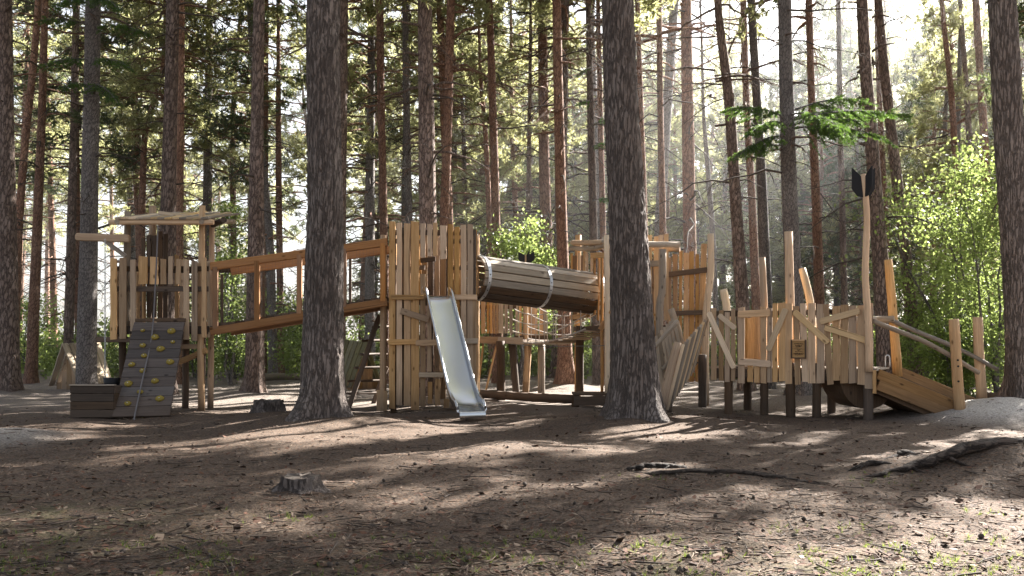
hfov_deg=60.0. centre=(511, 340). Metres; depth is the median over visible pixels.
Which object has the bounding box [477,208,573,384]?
rowan tree
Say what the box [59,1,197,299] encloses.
pine tree
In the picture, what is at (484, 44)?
pine tree
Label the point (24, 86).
pine tree
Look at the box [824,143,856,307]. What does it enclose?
pine tree
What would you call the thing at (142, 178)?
pine tree
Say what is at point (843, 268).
pine tree
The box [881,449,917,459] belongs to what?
tree root
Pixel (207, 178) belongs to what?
pine tree
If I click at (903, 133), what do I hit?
pine tree
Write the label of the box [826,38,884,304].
pine tree
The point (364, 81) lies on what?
pine tree
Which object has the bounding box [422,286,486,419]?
steel slide
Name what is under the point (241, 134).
pine tree
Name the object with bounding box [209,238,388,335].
bridge
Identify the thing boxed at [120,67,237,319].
pine tree
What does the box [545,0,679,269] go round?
pine tree
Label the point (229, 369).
rowan tree
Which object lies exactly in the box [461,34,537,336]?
pine tree
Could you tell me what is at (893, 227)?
pine tree
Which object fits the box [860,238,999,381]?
bush
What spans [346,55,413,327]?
pine tree
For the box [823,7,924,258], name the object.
pine tree
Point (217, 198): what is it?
pine tree
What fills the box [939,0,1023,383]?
pine tree
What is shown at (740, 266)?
pine tree
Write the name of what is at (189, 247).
young pine
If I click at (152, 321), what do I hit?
climbing rope
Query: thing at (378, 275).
young pine
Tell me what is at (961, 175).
birch tree
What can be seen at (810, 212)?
pine tree
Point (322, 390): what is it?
pine tree
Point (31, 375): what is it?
pine tree
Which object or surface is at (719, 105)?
pine tree
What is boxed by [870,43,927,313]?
pine tree
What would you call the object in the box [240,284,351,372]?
wild shrub
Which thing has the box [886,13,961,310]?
pine tree
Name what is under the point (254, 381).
pine tree
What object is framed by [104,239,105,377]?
hoist chain
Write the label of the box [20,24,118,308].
pine tree
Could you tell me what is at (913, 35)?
pine tree
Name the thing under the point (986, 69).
pine tree
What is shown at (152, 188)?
pine tree
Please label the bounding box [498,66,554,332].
pine tree
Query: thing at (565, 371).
pine tree
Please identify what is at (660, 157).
pine tree
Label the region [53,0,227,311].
pine tree
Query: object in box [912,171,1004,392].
birch tree
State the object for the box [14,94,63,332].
pine tree
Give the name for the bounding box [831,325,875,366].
wild shrub
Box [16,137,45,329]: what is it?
pine tree
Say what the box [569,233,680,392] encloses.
turret
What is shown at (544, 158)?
pine tree
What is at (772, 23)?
sky
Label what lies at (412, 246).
slide tower
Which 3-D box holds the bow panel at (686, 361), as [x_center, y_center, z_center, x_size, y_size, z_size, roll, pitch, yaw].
[2.848,0.382,14.630,1.186,1.587,0.325,0,0,-42]
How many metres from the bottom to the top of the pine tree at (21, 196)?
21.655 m
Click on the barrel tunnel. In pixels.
(518, 283)
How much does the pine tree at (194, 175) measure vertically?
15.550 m
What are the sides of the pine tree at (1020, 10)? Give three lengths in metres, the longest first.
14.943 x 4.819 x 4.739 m
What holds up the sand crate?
on the ground at (35, 399)
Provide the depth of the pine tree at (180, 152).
24.92 m
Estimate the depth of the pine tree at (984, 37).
52.46 m
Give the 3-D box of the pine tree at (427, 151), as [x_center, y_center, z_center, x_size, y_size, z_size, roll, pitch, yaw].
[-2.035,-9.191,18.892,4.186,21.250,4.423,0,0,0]
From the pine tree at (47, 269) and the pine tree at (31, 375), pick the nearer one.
the pine tree at (31, 375)
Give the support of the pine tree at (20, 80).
on the ground at (35, 399)
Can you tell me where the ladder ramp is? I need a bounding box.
[872,259,998,413]
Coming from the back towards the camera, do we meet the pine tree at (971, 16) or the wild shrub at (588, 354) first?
the pine tree at (971, 16)
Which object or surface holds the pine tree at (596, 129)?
on the ground at (35, 399)
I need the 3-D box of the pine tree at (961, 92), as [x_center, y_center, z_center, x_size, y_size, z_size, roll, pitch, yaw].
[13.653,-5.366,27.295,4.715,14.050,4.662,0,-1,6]
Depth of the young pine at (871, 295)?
42.36 m
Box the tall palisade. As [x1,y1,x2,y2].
[668,233,713,407]
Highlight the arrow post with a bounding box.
[518,251,533,381]
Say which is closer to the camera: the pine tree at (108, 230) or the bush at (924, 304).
the bush at (924, 304)
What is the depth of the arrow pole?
13.36 m
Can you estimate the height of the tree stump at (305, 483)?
0.169 m
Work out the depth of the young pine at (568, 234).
44.37 m
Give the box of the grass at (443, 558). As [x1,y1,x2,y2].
[0,471,1022,575]
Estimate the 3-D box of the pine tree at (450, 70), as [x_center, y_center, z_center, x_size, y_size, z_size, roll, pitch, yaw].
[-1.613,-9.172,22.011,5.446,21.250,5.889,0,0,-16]
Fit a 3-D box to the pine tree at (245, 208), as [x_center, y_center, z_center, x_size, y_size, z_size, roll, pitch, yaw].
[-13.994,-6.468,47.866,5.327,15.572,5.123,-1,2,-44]
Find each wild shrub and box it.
[20,289,74,372]
[20,319,47,367]
[21,334,62,373]
[23,315,128,379]
[97,312,128,365]
[140,292,229,377]
[192,279,284,378]
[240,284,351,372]
[266,285,303,372]
[346,313,379,372]
[419,313,491,377]
[480,336,519,374]
[504,328,537,369]
[517,319,591,375]
[584,323,591,369]
[678,299,736,370]
[709,332,737,378]
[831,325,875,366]
[831,336,873,360]
[873,299,924,342]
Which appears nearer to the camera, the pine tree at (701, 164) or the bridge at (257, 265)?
the bridge at (257, 265)
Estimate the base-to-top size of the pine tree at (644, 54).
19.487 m
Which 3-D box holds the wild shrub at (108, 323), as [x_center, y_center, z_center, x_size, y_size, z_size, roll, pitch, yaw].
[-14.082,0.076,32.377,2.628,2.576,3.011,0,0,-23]
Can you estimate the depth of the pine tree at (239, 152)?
31.73 m
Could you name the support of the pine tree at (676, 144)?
on the ground at (35, 399)
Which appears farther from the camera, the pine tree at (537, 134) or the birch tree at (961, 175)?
the pine tree at (537, 134)
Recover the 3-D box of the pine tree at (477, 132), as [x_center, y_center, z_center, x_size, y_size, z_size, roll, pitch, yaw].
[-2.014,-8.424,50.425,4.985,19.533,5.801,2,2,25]
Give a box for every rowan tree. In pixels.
[179,193,276,384]
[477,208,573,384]
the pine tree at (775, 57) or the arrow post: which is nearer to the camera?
the arrow post
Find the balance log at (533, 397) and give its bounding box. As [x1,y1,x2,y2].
[480,390,571,403]
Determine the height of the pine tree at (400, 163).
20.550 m
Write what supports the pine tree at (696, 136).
on the ground at (35, 399)
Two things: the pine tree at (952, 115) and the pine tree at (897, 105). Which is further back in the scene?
the pine tree at (897, 105)
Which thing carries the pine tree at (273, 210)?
on the ground at (35, 399)
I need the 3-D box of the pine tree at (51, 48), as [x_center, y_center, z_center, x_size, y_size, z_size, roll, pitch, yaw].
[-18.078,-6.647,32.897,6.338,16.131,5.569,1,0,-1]
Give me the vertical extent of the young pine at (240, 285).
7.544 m
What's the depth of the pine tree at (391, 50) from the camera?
47.25 m
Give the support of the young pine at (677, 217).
on the ground at (35, 399)
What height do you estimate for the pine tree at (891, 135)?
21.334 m
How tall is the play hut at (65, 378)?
1.176 m
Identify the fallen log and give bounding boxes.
[265,373,299,380]
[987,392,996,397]
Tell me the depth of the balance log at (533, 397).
17.09 m
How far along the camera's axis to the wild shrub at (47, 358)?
31.80 m
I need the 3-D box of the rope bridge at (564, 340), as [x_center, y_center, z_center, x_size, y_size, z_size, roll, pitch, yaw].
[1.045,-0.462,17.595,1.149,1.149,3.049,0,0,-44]
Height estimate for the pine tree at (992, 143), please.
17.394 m
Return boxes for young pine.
[145,165,227,314]
[145,183,198,341]
[189,205,241,347]
[219,251,246,314]
[346,147,418,347]
[346,260,379,338]
[412,160,504,336]
[413,167,470,310]
[552,217,586,318]
[583,204,682,325]
[647,179,701,302]
[648,192,760,331]
[725,190,802,302]
[727,180,800,309]
[747,141,855,305]
[750,212,852,337]
[853,152,926,315]
[874,246,942,322]
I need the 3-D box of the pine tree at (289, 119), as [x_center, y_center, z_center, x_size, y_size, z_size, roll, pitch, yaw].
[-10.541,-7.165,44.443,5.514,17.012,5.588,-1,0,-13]
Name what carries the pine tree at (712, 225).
on the ground at (35, 399)
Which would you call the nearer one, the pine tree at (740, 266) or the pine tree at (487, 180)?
the pine tree at (740, 266)
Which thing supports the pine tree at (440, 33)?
on the ground at (35, 399)
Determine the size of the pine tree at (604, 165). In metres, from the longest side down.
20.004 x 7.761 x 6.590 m
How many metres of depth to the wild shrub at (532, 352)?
32.56 m
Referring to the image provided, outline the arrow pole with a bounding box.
[852,165,874,371]
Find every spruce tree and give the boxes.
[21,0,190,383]
[680,0,914,395]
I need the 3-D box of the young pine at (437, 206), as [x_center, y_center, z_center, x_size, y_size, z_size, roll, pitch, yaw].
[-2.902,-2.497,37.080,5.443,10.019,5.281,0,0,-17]
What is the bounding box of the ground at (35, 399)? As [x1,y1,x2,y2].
[0,346,1023,575]
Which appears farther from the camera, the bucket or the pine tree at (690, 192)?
the pine tree at (690, 192)
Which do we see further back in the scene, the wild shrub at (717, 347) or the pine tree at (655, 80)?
the pine tree at (655, 80)
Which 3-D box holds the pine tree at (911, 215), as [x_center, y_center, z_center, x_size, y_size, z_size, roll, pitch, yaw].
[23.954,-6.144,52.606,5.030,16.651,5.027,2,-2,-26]
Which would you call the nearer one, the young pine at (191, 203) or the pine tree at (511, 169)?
the pine tree at (511, 169)
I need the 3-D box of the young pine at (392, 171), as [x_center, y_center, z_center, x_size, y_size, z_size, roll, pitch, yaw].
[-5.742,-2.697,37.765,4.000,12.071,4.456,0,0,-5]
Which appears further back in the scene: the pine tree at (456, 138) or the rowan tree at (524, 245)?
the pine tree at (456, 138)
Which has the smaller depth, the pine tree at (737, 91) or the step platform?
the step platform
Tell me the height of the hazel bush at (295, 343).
3.096 m
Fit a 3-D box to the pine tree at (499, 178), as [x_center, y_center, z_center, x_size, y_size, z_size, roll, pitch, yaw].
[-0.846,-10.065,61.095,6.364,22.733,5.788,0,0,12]
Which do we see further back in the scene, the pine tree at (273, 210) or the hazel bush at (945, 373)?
the pine tree at (273, 210)
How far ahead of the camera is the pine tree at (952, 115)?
25.94 m
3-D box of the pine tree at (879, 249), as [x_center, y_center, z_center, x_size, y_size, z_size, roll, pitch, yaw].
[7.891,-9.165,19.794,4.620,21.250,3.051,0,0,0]
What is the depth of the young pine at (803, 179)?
38.80 m
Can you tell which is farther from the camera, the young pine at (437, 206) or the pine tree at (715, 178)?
the pine tree at (715, 178)
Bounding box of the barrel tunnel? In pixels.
[466,255,604,314]
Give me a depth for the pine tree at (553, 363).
28.47 m
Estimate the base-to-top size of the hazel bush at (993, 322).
2.649 m
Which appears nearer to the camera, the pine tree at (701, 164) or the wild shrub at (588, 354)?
the wild shrub at (588, 354)
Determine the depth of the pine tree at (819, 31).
48.49 m
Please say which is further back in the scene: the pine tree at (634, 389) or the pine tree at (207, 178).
the pine tree at (207, 178)
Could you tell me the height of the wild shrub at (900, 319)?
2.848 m
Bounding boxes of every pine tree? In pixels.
[0,0,58,391]
[12,0,115,367]
[12,0,161,338]
[13,0,76,331]
[13,0,84,383]
[13,1,111,346]
[13,5,81,312]
[13,28,57,297]
[14,0,31,313]
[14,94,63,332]
[15,0,129,369]
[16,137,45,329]
[17,64,98,341]
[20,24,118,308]
[48,0,244,317]
[49,0,252,328]
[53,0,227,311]
[55,109,126,320]
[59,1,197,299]
[98,0,252,384]
[98,2,186,257]
[100,0,286,375]
[113,13,228,317]
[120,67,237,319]
[122,99,158,304]
[123,0,290,394]
[147,0,306,392]
[184,0,301,363]
[186,106,246,336]
[186,108,243,302]
[193,0,306,372]
[207,0,362,372]
[214,0,306,372]
[216,75,301,284]
[220,93,303,254]
[246,26,353,285]
[268,0,417,339]
[273,30,386,296]
[285,0,352,421]
[285,0,418,360]
[290,0,417,284]
[303,1,467,340]
[346,0,416,383]
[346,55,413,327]
[347,14,402,298]
[350,53,440,327]
[351,46,417,297]
[352,0,480,330]
[353,0,462,224]
[359,0,537,311]
[363,0,472,313]
[363,0,490,396]
[363,0,527,316]
[388,0,523,388]
[411,14,509,317]
[411,72,474,306]
[432,0,584,382]
[434,100,480,238]
[435,0,586,358]
[437,0,535,346]
[438,25,509,224]
[445,0,576,377]
[459,0,640,372]
[460,0,595,369]
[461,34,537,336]
[464,14,527,226]
[467,0,586,234]
[473,34,534,258]
[483,0,602,384]
[498,0,678,377]
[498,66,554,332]
[499,10,596,268]
[501,23,586,331]
[504,0,680,293]
[521,56,607,347]
[524,28,608,334]
[529,0,658,384]
[532,98,581,262]
[535,9,710,250]
[540,0,606,378]
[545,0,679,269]
[549,22,606,261]
[552,9,706,240]
[563,0,746,360]
[567,0,760,379]
[569,0,730,286]
[569,11,701,233]
[569,27,605,344]
[571,117,672,258]
[582,42,608,262]
[588,0,714,308]
[598,0,669,422]
[634,0,818,390]
[641,1,710,336]
[641,16,681,226]
[643,14,700,169]
[644,64,701,332]
[645,39,721,310]
[665,0,749,365]
[671,116,719,307]
[672,27,746,342]
[677,0,780,336]
[677,77,731,271]
[687,0,804,383]
[696,59,805,317]
[696,95,769,323]
[697,0,827,388]
[702,34,769,331]
[702,77,778,308]
[739,0,863,324]
[744,107,806,283]
[746,0,863,387]
[747,47,797,232]
[756,43,811,299]
[758,132,847,290]
[766,0,902,306]
[766,57,858,317]
[768,46,890,305]
[780,0,994,373]
[801,0,873,359]
[804,26,870,307]
[809,72,832,306]
[818,37,878,304]
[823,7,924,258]
[823,45,910,325]
[823,67,897,327]
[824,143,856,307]
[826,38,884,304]
[831,0,950,375]
[831,99,907,306]
[833,0,939,317]
[836,40,903,340]
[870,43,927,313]
[871,108,939,301]
[878,0,1023,379]
[884,26,925,294]
[885,17,981,333]
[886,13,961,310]
[888,5,988,299]
[888,67,939,313]
[893,65,939,295]
[895,0,996,313]
[896,39,987,301]
[903,0,993,348]
[911,3,991,312]
[927,0,997,245]
[930,0,990,304]
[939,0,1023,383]
[945,0,1023,228]
[948,0,996,302]
[961,2,1023,292]
[976,0,1023,104]
[977,0,1023,398]
[979,0,1023,176]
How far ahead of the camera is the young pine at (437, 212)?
42.55 m
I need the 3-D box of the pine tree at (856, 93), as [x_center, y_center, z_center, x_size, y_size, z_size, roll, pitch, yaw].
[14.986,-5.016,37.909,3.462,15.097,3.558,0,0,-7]
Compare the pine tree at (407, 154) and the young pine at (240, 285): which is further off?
the young pine at (240, 285)
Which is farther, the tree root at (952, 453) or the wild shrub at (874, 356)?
the wild shrub at (874, 356)
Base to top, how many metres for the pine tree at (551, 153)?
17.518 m
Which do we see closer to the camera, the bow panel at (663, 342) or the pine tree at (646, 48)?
the bow panel at (663, 342)
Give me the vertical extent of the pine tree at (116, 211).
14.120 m
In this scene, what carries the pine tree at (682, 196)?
on the ground at (35, 399)
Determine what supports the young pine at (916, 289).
on the ground at (35, 399)
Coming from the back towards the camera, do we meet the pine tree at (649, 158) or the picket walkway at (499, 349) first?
the pine tree at (649, 158)
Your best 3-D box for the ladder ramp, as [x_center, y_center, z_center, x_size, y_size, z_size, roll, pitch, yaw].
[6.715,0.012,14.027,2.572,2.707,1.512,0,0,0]
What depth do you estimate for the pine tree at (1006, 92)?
14.24 m
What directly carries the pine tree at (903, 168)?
on the ground at (35, 399)
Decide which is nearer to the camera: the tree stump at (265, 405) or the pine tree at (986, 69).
the tree stump at (265, 405)
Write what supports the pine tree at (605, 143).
on the ground at (35, 399)
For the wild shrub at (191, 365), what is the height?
3.357 m
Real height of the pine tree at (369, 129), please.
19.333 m
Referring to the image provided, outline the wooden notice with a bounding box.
[791,340,805,358]
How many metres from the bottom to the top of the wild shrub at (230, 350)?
3.329 m
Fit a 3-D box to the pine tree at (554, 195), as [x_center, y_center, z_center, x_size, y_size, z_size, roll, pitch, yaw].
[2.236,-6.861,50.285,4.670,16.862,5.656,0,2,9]
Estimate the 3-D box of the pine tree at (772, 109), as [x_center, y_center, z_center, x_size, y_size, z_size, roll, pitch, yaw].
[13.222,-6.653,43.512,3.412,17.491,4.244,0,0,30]
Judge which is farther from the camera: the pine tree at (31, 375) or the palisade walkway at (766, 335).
the pine tree at (31, 375)
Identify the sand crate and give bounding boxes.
[69,384,121,417]
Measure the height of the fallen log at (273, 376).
0.265 m
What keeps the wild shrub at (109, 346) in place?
on the ground at (35, 399)
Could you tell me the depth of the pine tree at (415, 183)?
46.39 m
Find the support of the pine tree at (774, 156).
on the ground at (35, 399)
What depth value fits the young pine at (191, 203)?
42.59 m
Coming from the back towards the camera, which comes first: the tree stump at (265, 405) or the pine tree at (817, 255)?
the pine tree at (817, 255)
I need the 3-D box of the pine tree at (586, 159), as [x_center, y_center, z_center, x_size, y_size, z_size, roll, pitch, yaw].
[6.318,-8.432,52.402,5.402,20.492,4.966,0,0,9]
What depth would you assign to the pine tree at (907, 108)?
48.77 m
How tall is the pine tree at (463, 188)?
14.015 m
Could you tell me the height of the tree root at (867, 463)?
0.122 m
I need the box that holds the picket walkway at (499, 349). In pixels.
[480,302,546,400]
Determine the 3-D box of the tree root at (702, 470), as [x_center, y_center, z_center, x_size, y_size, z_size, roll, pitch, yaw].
[1.984,1.197,7.835,1.841,0.125,0.366,0,0,15]
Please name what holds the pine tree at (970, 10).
on the ground at (35, 399)
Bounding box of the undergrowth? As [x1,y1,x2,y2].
[20,306,932,378]
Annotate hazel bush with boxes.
[265,288,368,379]
[901,306,1003,395]
[941,290,1004,391]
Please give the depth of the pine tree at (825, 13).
43.72 m
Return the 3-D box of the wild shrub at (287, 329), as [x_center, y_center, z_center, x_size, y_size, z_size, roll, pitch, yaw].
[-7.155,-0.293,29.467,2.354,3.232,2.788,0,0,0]
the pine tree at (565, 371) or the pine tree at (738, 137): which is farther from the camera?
the pine tree at (738, 137)
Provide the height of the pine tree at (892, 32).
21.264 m
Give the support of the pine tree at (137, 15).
on the ground at (35, 399)
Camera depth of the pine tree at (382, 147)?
24.91 m
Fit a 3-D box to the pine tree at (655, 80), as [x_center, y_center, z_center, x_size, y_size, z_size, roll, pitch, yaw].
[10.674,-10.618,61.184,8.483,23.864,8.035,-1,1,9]
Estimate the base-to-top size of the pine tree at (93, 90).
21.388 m
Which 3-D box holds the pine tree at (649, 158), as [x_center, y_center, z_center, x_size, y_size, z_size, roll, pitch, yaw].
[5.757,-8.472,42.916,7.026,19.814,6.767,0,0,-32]
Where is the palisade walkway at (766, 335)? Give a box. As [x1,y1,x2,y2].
[707,231,894,419]
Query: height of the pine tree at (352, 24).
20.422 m
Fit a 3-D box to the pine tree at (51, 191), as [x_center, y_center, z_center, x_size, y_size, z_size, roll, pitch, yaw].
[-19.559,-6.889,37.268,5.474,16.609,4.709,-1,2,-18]
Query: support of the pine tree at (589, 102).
on the ground at (35, 399)
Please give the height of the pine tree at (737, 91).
14.038 m
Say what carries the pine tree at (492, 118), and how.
on the ground at (35, 399)
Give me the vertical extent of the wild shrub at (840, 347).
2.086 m
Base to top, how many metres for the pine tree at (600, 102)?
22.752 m
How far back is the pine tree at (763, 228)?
21.91 m
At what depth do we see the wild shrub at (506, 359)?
30.40 m
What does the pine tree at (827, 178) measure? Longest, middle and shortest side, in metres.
14.570 x 5.240 x 4.875 m
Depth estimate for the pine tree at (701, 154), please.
64.04 m
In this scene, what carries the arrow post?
attached to the picket walkway at (499, 349)
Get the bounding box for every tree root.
[624,462,686,470]
[643,468,839,484]
[848,460,891,470]
[865,437,1023,477]
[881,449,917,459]
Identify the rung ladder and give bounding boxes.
[346,314,388,407]
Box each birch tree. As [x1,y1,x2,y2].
[825,123,1004,390]
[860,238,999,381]
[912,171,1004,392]
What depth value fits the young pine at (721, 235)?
36.01 m
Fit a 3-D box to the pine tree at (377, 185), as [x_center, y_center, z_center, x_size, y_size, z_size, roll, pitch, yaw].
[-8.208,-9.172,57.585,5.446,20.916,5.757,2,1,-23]
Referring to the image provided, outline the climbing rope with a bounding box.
[133,225,158,419]
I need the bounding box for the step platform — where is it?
[571,391,607,406]
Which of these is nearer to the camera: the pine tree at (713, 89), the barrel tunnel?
the barrel tunnel
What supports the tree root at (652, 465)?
on the ground at (35, 399)
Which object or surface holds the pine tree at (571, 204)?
on the ground at (35, 399)
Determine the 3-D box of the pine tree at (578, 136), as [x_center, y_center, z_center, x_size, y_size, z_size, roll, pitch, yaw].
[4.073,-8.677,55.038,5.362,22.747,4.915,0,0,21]
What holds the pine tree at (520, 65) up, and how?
on the ground at (35, 399)
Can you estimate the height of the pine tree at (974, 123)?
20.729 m
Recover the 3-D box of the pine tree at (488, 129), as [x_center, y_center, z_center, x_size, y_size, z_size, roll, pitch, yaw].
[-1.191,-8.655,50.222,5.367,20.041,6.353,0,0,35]
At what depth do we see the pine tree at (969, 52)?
31.10 m
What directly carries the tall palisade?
on the ground at (35, 399)
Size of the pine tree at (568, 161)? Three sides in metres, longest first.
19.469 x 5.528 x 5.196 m
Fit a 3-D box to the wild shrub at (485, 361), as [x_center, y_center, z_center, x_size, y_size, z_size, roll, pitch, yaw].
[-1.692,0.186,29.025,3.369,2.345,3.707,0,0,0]
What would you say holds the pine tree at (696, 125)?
on the ground at (35, 399)
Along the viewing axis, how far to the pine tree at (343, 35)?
23.91 m
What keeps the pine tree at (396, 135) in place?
on the ground at (35, 399)
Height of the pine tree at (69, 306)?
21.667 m
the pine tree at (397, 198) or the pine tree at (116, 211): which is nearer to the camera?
the pine tree at (116, 211)
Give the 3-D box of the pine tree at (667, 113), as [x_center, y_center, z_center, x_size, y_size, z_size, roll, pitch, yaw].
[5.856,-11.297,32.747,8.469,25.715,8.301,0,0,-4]
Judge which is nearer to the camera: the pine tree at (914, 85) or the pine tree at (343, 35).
the pine tree at (343, 35)
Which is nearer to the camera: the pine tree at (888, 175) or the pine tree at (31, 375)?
the pine tree at (31, 375)
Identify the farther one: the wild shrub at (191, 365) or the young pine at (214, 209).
the young pine at (214, 209)
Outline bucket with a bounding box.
[103,378,120,384]
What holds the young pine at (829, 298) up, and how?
on the ground at (35, 399)
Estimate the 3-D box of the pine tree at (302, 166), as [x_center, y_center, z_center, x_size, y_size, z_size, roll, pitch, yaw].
[-7.728,-7.052,39.525,5.968,16.943,5.823,0,0,-35]
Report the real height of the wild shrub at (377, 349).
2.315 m
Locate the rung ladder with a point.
(363, 366)
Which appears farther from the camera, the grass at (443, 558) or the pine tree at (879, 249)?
the pine tree at (879, 249)
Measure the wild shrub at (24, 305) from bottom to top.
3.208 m
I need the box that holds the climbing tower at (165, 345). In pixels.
[75,205,239,418]
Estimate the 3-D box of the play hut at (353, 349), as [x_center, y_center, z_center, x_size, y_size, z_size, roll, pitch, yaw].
[-3.880,0.581,22.056,0.994,1.245,1.334,0,0,-41]
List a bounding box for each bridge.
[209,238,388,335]
[502,290,604,346]
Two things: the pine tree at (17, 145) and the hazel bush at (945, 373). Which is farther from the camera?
the pine tree at (17, 145)
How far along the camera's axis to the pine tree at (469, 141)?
47.35 m
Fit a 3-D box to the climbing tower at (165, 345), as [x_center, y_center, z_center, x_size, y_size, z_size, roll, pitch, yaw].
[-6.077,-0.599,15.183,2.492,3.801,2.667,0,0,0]
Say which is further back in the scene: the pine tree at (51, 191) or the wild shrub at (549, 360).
the pine tree at (51, 191)
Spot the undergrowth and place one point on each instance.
(49, 373)
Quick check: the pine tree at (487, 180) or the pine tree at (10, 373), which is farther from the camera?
the pine tree at (487, 180)
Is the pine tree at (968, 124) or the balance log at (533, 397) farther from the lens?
the pine tree at (968, 124)
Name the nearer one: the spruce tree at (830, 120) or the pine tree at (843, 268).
the spruce tree at (830, 120)
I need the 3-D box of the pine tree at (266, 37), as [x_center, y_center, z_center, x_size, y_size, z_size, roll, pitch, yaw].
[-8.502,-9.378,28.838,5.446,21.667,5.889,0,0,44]
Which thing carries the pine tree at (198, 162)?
on the ground at (35, 399)
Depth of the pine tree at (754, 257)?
24.92 m
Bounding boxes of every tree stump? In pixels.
[248,399,285,412]
[271,472,332,495]
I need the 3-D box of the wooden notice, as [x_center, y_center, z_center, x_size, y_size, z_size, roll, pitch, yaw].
[4.508,0.129,13.963,0.238,0.302,0.038,0,0,32]
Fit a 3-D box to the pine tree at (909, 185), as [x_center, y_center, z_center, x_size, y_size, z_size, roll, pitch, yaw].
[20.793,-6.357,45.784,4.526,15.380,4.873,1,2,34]
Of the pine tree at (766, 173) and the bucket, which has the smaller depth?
the bucket
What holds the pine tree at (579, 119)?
on the ground at (35, 399)
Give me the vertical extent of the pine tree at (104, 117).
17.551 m
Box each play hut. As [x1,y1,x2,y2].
[48,342,110,389]
[343,340,379,389]
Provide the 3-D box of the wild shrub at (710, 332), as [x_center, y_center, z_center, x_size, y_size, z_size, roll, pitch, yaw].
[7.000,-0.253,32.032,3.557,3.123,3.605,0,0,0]
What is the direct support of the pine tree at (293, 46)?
on the ground at (35, 399)
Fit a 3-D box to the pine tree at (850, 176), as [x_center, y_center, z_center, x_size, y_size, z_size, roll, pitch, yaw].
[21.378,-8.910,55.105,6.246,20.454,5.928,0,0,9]
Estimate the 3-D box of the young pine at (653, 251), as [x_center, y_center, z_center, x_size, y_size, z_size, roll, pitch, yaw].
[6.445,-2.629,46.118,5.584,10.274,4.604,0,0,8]
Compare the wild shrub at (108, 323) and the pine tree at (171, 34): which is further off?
the wild shrub at (108, 323)
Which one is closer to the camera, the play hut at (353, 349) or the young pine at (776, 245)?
the play hut at (353, 349)
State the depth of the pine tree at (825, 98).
62.28 m
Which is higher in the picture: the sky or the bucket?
the sky
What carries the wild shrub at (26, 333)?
on the ground at (35, 399)
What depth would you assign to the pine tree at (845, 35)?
42.32 m
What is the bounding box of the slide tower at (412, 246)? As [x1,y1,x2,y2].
[376,221,479,412]
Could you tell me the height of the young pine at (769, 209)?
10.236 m
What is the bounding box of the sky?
[13,0,1023,341]
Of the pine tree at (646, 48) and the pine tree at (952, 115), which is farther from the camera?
the pine tree at (646, 48)
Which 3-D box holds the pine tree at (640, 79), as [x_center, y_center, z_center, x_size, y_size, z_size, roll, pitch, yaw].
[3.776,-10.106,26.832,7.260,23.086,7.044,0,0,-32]
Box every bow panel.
[655,308,683,411]
[661,316,708,409]
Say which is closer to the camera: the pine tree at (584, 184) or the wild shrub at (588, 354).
the wild shrub at (588, 354)

